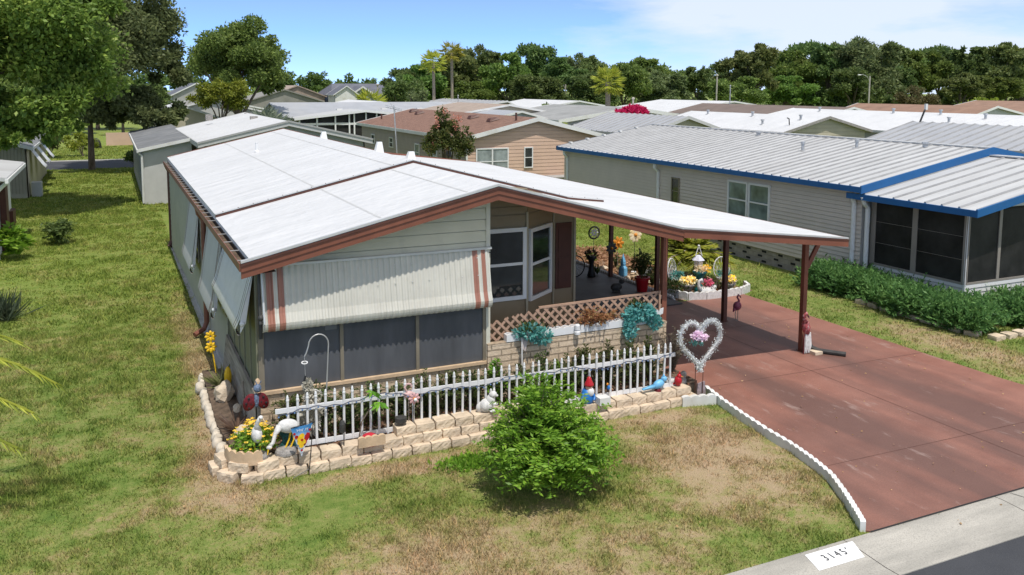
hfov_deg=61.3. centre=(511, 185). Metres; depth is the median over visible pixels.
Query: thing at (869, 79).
street lamp
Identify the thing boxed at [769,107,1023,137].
white roof house
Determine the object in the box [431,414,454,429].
retaining stone
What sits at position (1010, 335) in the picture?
retaining stone
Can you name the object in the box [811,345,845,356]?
drain pipe
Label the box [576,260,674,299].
bead edging
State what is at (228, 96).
yellow green tree
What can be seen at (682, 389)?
retaining stone
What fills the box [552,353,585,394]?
bedding plant
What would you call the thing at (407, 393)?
flamingo ornament
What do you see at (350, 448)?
retaining stone
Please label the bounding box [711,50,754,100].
line tree
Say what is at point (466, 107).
tan roof house
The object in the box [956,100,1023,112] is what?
brown roof house
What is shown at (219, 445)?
retaining stone
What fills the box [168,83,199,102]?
blue grey house
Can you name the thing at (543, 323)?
porch shrub
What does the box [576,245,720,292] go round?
potted plants
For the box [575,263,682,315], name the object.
patio
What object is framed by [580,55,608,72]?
line tree
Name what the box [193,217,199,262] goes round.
window
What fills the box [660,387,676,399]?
retaining stone
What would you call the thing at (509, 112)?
carport roof house
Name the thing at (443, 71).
line tree
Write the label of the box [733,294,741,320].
flamingo
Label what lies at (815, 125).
white roof house
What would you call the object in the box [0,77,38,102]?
line tree
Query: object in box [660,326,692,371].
wispy shrub
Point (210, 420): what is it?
retaining stone
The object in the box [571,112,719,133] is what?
ribbed roof house
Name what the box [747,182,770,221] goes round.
window
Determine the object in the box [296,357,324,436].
hanging ornament
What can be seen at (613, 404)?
retaining stone
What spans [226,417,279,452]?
flower clump
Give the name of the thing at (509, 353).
porch wall
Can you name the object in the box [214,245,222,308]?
window
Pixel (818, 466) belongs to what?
edging piece
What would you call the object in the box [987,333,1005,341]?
retaining stone
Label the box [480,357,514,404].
bedding plant
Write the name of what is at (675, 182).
window
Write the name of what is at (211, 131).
grey house
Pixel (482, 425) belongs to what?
retaining stone
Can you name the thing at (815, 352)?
paver block
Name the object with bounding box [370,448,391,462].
retaining stone
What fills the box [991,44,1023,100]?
line tree
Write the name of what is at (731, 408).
edging piece
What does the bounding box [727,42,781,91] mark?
line tree
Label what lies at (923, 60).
line tree
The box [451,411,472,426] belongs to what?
retaining stone
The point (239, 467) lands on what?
retaining stone
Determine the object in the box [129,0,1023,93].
sky
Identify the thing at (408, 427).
retaining stone
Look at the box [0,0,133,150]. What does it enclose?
shade tree
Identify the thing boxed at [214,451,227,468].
retaining stone
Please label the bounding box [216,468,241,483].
retaining stone
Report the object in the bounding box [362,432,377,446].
ladybug ornament
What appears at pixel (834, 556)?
house number
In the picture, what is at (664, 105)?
white roof house
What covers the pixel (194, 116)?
cream gable house
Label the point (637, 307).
trailing plant
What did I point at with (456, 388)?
string lights
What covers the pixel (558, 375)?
upright shrub
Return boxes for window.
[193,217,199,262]
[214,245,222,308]
[389,137,392,147]
[414,143,419,155]
[445,150,451,158]
[476,148,508,167]
[489,227,526,301]
[524,147,532,167]
[528,222,552,300]
[671,177,679,202]
[726,179,747,216]
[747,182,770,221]
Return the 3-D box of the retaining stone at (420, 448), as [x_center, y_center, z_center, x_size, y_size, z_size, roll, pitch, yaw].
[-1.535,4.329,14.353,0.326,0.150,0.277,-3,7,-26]
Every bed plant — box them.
[613,254,621,266]
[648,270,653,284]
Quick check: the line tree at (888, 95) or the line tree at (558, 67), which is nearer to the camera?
the line tree at (558, 67)
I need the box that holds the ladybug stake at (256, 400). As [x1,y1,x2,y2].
[243,381,268,418]
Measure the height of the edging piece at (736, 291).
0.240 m
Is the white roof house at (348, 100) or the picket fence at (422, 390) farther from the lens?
the white roof house at (348, 100)
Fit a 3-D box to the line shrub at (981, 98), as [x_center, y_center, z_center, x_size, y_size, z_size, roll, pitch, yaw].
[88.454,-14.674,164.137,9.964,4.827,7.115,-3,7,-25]
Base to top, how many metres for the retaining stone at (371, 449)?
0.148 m
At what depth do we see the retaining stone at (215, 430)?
14.72 m
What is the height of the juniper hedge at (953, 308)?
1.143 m
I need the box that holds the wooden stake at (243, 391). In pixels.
[241,381,245,415]
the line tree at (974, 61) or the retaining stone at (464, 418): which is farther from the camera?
the line tree at (974, 61)
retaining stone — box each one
[195,381,204,393]
[199,387,206,397]
[200,393,208,403]
[201,399,209,410]
[204,403,211,412]
[204,410,213,419]
[206,416,214,428]
[208,460,219,477]
[210,422,216,433]
[211,427,219,439]
[212,434,222,448]
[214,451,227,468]
[216,441,225,452]
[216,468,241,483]
[228,461,253,473]
[241,469,263,485]
[256,454,278,472]
[264,466,285,480]
[277,453,297,465]
[285,462,306,476]
[298,446,319,463]
[307,458,329,474]
[320,444,341,459]
[328,455,351,470]
[340,439,362,455]
[350,452,371,465]
[363,445,382,452]
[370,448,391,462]
[383,433,403,448]
[391,445,411,458]
[393,420,415,436]
[402,433,422,445]
[410,442,430,454]
[414,418,434,432]
[422,429,441,441]
[430,438,450,451]
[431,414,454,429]
[442,425,460,437]
[449,434,469,447]
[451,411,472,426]
[460,423,478,434]
[468,431,488,443]
[470,410,491,423]
[478,420,496,431]
[492,405,506,419]
[583,401,599,412]
[593,411,608,420]
[600,399,615,410]
[605,407,624,418]
[611,394,631,407]
[623,404,639,415]
[626,392,646,404]
[638,402,654,413]
[641,389,661,401]
[652,399,669,410]
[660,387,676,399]
[667,397,681,407]
[671,383,690,396]
[855,298,869,304]
[867,302,878,308]
[905,313,920,319]
[948,326,963,332]
[964,329,981,337]
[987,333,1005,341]
[1000,331,1017,338]
[1012,329,1023,336]
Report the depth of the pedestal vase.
27.25 m
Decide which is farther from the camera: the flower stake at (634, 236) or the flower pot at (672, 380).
the flower stake at (634, 236)
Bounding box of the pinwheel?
[588,226,599,253]
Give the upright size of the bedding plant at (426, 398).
1.019 m
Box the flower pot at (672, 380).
[665,376,674,383]
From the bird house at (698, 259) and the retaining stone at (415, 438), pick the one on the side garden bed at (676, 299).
the bird house at (698, 259)
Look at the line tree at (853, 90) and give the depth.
161.21 m
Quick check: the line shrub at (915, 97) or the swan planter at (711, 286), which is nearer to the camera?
the swan planter at (711, 286)
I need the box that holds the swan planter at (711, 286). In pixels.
[697,276,716,291]
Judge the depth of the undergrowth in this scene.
217.64 m
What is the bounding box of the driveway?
[609,294,1023,531]
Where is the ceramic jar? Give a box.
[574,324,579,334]
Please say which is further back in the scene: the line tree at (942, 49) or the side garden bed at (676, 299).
the line tree at (942, 49)
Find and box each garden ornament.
[611,279,623,291]
[618,254,626,276]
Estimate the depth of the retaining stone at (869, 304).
23.85 m
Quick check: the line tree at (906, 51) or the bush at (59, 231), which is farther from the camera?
the line tree at (906, 51)
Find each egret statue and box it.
[251,415,268,459]
[266,419,298,456]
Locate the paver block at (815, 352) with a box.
[808,349,822,355]
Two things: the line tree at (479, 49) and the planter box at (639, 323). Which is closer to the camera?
the planter box at (639, 323)
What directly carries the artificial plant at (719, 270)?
on the wicker chair at (717, 277)
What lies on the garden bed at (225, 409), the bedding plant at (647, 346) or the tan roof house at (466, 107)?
the bedding plant at (647, 346)
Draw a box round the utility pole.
[716,74,718,100]
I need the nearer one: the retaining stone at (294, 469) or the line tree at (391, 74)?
the retaining stone at (294, 469)
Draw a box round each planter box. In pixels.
[504,331,529,341]
[536,318,623,337]
[622,315,658,324]
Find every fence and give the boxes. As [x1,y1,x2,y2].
[106,132,132,145]
[275,342,674,447]
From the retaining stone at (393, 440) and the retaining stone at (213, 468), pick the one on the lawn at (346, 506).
the retaining stone at (213, 468)
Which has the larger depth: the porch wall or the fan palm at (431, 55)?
the fan palm at (431, 55)
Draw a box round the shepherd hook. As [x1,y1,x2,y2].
[304,334,328,437]
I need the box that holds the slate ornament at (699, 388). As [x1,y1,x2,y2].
[696,381,705,394]
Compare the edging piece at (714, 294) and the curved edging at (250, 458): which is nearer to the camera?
the curved edging at (250, 458)
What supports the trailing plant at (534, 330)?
in the planter box at (509, 337)
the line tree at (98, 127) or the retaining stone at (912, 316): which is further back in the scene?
the line tree at (98, 127)
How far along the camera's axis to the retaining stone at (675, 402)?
16.36 m
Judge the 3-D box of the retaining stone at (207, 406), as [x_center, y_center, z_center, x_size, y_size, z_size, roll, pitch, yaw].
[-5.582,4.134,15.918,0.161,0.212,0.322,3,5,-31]
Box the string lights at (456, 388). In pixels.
[278,352,673,418]
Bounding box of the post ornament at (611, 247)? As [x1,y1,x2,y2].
[606,242,616,253]
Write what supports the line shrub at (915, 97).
on the lawn at (346, 506)
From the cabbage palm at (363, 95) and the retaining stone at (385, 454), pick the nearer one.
the retaining stone at (385, 454)
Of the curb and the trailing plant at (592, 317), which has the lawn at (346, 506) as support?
the curb
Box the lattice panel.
[490,291,661,340]
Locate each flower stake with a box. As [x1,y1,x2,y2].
[204,331,216,372]
[408,392,419,422]
[613,236,623,270]
[629,230,641,252]
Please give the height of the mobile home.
4.480 m
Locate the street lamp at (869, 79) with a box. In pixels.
[858,74,870,102]
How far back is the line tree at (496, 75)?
148.77 m
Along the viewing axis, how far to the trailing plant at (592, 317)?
16.79 m
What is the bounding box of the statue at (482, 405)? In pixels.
[476,388,497,412]
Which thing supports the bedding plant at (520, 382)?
on the garden bed at (225, 409)
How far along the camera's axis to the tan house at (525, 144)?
48.95 m
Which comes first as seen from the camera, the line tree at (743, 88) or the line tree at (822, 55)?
the line tree at (743, 88)
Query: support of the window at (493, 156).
in the tan house at (525, 144)
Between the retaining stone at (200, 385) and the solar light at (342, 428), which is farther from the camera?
the retaining stone at (200, 385)
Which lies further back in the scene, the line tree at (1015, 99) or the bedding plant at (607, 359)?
the line tree at (1015, 99)
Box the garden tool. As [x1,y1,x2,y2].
[521,336,527,369]
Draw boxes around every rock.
[213,379,234,402]
[233,403,241,412]
[234,424,248,436]
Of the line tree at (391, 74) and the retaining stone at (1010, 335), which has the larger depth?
the line tree at (391, 74)
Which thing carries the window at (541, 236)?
in the mobile home
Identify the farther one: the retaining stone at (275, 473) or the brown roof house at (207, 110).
the brown roof house at (207, 110)
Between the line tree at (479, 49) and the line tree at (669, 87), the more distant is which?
the line tree at (479, 49)
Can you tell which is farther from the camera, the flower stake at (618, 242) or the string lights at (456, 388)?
the flower stake at (618, 242)
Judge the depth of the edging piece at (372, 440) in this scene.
13.81 m
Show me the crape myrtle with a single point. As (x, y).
(439, 134)
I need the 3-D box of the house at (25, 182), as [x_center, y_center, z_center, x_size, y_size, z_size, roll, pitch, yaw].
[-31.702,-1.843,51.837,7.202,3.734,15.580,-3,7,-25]
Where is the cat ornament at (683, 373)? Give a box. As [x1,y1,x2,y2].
[681,371,686,383]
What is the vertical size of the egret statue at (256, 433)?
0.692 m
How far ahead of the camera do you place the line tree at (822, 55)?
176.04 m
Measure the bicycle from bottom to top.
0.975 m
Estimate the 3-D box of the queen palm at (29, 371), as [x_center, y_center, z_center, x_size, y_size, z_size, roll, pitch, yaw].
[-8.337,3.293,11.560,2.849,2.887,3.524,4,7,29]
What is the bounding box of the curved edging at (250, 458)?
[224,444,262,465]
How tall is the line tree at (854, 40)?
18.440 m
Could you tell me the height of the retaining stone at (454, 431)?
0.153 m
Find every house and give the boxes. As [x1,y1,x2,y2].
[0,133,54,198]
[0,160,25,254]
[151,103,218,127]
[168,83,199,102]
[175,112,372,149]
[183,100,261,116]
[244,89,324,107]
[249,106,263,110]
[261,102,450,135]
[284,85,326,100]
[318,84,383,101]
[326,86,358,101]
[338,99,381,101]
[356,108,601,175]
[424,102,544,112]
[429,98,514,104]
[476,109,546,118]
[509,99,604,107]
[530,104,677,124]
[556,124,1023,295]
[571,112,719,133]
[618,99,756,111]
[669,103,863,113]
[677,110,872,137]
[692,245,704,267]
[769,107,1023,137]
[847,103,1023,114]
[867,104,1023,153]
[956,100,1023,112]
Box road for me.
[905,536,1023,574]
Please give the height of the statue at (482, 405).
0.428 m
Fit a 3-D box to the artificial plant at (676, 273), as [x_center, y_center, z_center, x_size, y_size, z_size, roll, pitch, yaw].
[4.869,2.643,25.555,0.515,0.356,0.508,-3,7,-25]
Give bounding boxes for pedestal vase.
[584,247,597,277]
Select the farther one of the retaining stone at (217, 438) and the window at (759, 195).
the window at (759, 195)
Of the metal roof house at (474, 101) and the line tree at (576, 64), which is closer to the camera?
the metal roof house at (474, 101)
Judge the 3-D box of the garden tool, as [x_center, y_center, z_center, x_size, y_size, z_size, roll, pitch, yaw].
[0.197,3.349,15.985,0.122,1.144,0.503,2,7,13]
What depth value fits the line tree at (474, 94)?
135.56 m
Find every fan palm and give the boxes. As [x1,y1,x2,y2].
[419,49,446,99]
[436,40,465,98]
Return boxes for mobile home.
[163,128,848,431]
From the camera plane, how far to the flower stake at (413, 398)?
14.36 m
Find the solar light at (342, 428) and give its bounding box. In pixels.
[339,420,345,445]
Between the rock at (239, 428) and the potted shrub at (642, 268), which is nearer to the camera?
the rock at (239, 428)
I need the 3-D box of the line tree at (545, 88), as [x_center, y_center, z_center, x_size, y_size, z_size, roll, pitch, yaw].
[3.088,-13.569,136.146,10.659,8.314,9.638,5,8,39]
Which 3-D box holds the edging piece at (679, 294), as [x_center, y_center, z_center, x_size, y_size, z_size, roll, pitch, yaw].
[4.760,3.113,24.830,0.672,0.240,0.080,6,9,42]
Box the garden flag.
[291,421,313,478]
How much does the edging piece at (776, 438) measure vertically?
0.170 m
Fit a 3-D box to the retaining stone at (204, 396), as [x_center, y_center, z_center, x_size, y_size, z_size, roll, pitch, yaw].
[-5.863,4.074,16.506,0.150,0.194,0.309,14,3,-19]
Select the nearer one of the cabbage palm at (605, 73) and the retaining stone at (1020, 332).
the retaining stone at (1020, 332)
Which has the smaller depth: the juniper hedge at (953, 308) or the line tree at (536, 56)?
the juniper hedge at (953, 308)
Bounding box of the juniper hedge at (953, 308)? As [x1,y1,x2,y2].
[789,253,1023,334]
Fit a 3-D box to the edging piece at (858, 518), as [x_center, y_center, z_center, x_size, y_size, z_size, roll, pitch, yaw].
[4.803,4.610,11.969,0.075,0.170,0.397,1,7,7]
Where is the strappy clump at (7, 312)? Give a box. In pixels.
[0,287,47,323]
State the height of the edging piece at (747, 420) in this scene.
0.170 m
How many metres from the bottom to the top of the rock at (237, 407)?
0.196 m
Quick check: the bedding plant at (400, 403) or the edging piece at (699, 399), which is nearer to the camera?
the bedding plant at (400, 403)
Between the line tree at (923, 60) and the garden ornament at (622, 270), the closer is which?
the garden ornament at (622, 270)
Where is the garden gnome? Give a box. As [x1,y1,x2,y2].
[580,376,595,403]
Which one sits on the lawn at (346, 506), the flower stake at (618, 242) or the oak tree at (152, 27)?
the oak tree at (152, 27)
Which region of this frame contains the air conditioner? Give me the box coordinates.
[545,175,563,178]
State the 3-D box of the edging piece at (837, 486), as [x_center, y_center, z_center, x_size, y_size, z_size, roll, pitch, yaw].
[4.876,4.500,12.934,0.075,0.170,0.605,0,6,2]
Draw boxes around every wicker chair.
[667,258,683,289]
[713,256,732,289]
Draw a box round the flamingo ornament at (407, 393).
[403,383,412,420]
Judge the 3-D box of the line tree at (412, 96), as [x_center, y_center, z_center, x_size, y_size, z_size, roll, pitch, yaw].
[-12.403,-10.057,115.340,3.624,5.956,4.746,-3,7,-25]
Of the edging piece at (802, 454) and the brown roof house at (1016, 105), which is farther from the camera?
the brown roof house at (1016, 105)
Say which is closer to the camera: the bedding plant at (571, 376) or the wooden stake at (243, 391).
the wooden stake at (243, 391)
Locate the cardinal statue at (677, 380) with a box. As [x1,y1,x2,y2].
[673,371,682,385]
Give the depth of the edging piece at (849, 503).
12.38 m
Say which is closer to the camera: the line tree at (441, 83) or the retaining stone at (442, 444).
the retaining stone at (442, 444)
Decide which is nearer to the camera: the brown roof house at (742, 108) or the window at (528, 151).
the window at (528, 151)
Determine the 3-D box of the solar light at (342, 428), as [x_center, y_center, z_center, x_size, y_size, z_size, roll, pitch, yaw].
[-2.703,3.949,13.787,0.100,0.420,0.095,-3,7,-25]
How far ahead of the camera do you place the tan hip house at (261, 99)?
143.00 m
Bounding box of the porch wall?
[486,320,666,396]
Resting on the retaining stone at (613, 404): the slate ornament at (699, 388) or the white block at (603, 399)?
the white block at (603, 399)
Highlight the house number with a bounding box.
[805,541,863,570]
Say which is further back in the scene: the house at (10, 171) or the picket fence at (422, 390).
the house at (10, 171)
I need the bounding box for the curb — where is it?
[725,487,1023,574]
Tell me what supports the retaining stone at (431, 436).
on the retaining stone at (442, 444)
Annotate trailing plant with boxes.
[511,318,555,345]
[571,305,619,326]
[620,298,663,341]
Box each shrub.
[45,136,63,157]
[63,131,98,155]
[123,150,133,162]
[486,358,507,405]
[534,315,556,326]
[549,361,569,397]
[629,250,654,291]
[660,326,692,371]
[667,278,683,295]
[891,85,942,104]
[959,96,998,103]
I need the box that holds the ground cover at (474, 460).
[427,448,502,476]
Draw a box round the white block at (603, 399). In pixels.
[595,394,610,405]
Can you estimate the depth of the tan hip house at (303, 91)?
164.40 m
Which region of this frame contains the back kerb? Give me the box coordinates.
[46,159,123,161]
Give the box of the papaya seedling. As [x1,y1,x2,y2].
[358,390,389,437]
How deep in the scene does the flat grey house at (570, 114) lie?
81.72 m
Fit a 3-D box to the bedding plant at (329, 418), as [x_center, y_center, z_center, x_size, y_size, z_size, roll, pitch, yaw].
[-3.223,3.702,14.436,0.711,0.978,0.637,-3,7,-25]
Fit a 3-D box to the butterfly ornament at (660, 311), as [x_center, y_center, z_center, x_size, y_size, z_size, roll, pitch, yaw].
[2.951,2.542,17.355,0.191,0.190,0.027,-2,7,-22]
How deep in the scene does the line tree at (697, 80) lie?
180.78 m
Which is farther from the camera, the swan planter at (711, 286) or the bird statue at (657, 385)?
the swan planter at (711, 286)
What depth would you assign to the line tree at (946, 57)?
214.35 m
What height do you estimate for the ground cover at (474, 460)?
0.145 m
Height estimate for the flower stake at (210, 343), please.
1.054 m
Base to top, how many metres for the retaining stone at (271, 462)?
0.152 m
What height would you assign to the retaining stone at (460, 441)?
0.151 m
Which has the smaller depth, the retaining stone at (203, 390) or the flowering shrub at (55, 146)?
the retaining stone at (203, 390)
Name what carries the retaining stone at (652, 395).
on the retaining stone at (663, 404)
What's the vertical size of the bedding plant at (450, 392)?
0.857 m
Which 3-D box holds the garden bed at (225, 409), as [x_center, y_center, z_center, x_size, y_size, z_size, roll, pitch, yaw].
[-1.329,3.930,17.314,8.850,0.270,5.100,-3,7,-25]
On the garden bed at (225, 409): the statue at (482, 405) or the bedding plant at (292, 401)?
the bedding plant at (292, 401)
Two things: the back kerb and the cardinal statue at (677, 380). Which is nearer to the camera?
the cardinal statue at (677, 380)
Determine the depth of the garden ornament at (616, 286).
25.36 m
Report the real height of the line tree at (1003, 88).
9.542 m
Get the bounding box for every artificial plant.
[669,270,685,279]
[716,269,731,275]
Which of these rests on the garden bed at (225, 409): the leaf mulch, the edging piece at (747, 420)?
the leaf mulch
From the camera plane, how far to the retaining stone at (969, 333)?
21.11 m
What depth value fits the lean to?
44.35 m
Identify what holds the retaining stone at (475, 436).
on the lawn at (346, 506)
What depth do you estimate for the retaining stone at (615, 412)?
15.79 m
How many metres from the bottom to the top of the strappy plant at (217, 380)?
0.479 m
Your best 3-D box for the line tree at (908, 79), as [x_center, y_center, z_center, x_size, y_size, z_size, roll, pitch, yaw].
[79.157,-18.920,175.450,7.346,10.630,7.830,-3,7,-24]
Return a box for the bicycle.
[576,249,584,276]
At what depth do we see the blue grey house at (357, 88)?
171.31 m
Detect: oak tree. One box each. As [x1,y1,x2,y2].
[76,0,193,169]
[183,13,291,113]
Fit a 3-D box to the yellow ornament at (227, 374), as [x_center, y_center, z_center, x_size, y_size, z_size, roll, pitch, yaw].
[-5.404,3.687,16.456,0.136,0.520,0.111,-3,7,-25]
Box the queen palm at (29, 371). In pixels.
[0,334,67,458]
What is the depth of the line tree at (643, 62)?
173.01 m
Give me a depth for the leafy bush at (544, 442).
12.52 m
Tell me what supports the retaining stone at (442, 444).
on the lawn at (346, 506)
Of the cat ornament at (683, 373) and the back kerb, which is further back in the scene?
the back kerb
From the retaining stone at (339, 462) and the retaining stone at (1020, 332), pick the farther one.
the retaining stone at (1020, 332)
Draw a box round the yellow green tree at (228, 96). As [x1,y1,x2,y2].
[185,76,252,118]
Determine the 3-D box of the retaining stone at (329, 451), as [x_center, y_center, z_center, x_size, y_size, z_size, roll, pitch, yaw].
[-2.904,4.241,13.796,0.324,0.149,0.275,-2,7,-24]
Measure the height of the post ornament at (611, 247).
0.414 m
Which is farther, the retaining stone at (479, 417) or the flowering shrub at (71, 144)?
the flowering shrub at (71, 144)
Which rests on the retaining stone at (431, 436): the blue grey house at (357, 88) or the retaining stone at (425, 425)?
the retaining stone at (425, 425)
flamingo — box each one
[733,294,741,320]
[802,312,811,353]
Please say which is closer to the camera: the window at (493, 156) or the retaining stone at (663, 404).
the retaining stone at (663, 404)
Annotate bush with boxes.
[38,217,76,243]
[472,371,625,498]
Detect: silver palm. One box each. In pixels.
[251,105,287,120]
[278,110,292,120]
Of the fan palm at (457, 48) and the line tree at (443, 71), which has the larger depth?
the line tree at (443, 71)
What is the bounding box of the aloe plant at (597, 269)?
[594,264,602,273]
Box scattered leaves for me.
[88,318,1023,574]
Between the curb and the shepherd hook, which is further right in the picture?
the curb
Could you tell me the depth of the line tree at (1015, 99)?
192.12 m
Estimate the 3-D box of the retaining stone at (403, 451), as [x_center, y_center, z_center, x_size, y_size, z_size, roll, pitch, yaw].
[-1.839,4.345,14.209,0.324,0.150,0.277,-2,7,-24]
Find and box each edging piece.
[358,433,385,448]
[667,289,687,299]
[681,393,716,406]
[688,292,706,300]
[705,385,723,405]
[706,290,721,299]
[721,399,743,420]
[728,287,740,296]
[740,284,749,294]
[740,413,766,436]
[764,428,793,451]
[790,444,813,466]
[810,458,832,482]
[829,474,846,500]
[842,492,856,516]
[852,507,865,531]
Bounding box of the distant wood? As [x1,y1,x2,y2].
[40,67,447,97]
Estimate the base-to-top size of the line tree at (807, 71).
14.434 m
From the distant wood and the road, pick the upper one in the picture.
the distant wood
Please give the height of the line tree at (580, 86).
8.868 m
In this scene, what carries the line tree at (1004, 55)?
on the lawn at (346, 506)
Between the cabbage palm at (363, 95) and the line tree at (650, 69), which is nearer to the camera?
the cabbage palm at (363, 95)
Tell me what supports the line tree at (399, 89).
on the lawn at (346, 506)
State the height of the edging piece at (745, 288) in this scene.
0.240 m
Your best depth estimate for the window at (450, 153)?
49.04 m
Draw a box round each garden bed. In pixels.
[202,368,696,472]
[577,250,751,300]
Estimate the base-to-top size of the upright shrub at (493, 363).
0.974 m
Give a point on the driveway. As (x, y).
(929, 437)
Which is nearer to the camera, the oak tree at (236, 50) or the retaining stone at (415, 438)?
the retaining stone at (415, 438)
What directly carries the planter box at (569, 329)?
on the porch wall
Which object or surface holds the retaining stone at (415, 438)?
on the retaining stone at (420, 448)
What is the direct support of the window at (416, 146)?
in the tan house at (525, 144)
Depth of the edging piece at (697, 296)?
24.59 m
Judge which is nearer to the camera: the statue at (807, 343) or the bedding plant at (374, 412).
the bedding plant at (374, 412)
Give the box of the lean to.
[128,124,191,203]
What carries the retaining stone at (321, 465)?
on the lawn at (346, 506)
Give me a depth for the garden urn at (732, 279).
25.39 m
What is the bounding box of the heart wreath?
[676,317,723,393]
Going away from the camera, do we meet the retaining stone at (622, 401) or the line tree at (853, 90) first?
the retaining stone at (622, 401)
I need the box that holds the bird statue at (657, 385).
[642,374,668,391]
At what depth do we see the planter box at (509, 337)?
16.08 m
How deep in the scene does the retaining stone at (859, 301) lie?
24.21 m
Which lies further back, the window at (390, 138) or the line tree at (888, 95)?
the line tree at (888, 95)
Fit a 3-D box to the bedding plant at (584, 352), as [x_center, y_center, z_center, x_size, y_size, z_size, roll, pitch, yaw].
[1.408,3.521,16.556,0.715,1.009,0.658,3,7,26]
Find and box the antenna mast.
[385,103,401,152]
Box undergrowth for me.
[610,95,1003,105]
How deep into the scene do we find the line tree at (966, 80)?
177.36 m
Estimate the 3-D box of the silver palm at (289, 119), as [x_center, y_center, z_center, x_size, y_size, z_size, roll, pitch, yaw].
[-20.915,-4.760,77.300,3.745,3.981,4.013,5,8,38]
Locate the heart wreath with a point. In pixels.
(698, 334)
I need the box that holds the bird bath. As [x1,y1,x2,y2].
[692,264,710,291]
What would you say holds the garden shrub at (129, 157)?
on the lawn at (346, 506)
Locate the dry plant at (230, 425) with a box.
[213,410,249,436]
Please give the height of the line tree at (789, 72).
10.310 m
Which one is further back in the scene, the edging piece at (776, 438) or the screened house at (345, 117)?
the screened house at (345, 117)
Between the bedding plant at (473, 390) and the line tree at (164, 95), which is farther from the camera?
the line tree at (164, 95)
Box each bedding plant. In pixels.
[269,390,302,438]
[303,379,340,434]
[329,388,369,433]
[355,380,392,425]
[382,379,419,422]
[410,368,443,417]
[431,369,461,410]
[455,368,492,409]
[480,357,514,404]
[505,363,537,400]
[530,350,559,392]
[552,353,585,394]
[570,344,601,390]
[592,339,625,387]
[615,338,648,385]
[633,335,666,381]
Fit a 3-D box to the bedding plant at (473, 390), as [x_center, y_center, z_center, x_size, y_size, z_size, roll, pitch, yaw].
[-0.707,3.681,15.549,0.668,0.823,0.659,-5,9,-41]
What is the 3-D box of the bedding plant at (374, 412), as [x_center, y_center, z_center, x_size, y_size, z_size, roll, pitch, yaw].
[-2.363,3.750,14.809,0.720,0.892,0.660,-3,7,-25]
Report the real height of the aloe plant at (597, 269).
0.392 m
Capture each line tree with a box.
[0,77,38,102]
[16,82,46,93]
[96,78,131,129]
[136,83,183,105]
[378,72,424,101]
[379,68,441,100]
[393,63,448,101]
[406,89,428,101]
[418,60,472,98]
[428,51,479,93]
[441,81,495,99]
[462,43,500,93]
[474,50,508,100]
[477,50,533,99]
[503,73,566,100]
[507,41,557,76]
[539,56,574,98]
[558,71,622,104]
[560,68,588,97]
[562,53,587,94]
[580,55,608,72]
[597,59,654,104]
[612,55,687,99]
[633,70,692,102]
[636,66,659,98]
[677,69,696,97]
[680,65,711,100]
[694,63,729,100]
[707,75,770,103]
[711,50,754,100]
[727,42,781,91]
[727,50,809,104]
[763,68,803,104]
[764,75,820,105]
[769,49,821,90]
[785,39,832,87]
[798,42,858,106]
[820,35,880,105]
[825,65,886,104]
[830,36,909,96]
[855,41,915,64]
[861,63,902,101]
[883,66,924,103]
[897,49,954,94]
[905,48,930,92]
[919,43,952,92]
[935,52,967,104]
[935,72,985,103]
[941,44,994,104]
[942,74,1023,100]
[983,41,1023,100]
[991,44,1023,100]
[1009,67,1023,100]
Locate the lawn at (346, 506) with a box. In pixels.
[0,90,1023,574]
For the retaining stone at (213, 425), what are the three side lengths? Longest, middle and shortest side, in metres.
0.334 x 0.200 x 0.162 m
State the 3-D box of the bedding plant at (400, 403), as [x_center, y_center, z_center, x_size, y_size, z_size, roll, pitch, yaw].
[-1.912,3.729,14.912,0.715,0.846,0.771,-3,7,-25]
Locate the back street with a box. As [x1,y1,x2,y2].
[46,160,133,169]
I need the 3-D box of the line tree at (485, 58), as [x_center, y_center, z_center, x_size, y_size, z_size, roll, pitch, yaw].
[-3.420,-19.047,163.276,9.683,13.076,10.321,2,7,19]
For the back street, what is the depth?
66.52 m
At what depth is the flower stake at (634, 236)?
27.73 m
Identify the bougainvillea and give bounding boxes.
[614,103,649,113]
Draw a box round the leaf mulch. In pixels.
[243,370,689,452]
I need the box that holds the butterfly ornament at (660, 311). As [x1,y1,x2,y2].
[656,308,662,314]
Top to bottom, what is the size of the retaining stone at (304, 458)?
0.158 m
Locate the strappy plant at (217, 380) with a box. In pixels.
[200,364,232,387]
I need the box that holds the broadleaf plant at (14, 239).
[0,221,36,254]
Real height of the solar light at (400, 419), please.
0.300 m
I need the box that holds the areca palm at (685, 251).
[650,238,736,276]
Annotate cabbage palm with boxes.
[355,87,386,101]
[589,64,625,105]
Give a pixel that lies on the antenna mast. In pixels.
(393, 106)
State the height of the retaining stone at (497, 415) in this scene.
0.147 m
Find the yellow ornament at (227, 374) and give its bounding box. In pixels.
[224,366,231,382]
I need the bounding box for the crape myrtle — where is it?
[419,106,475,159]
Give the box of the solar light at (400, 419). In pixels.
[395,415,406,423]

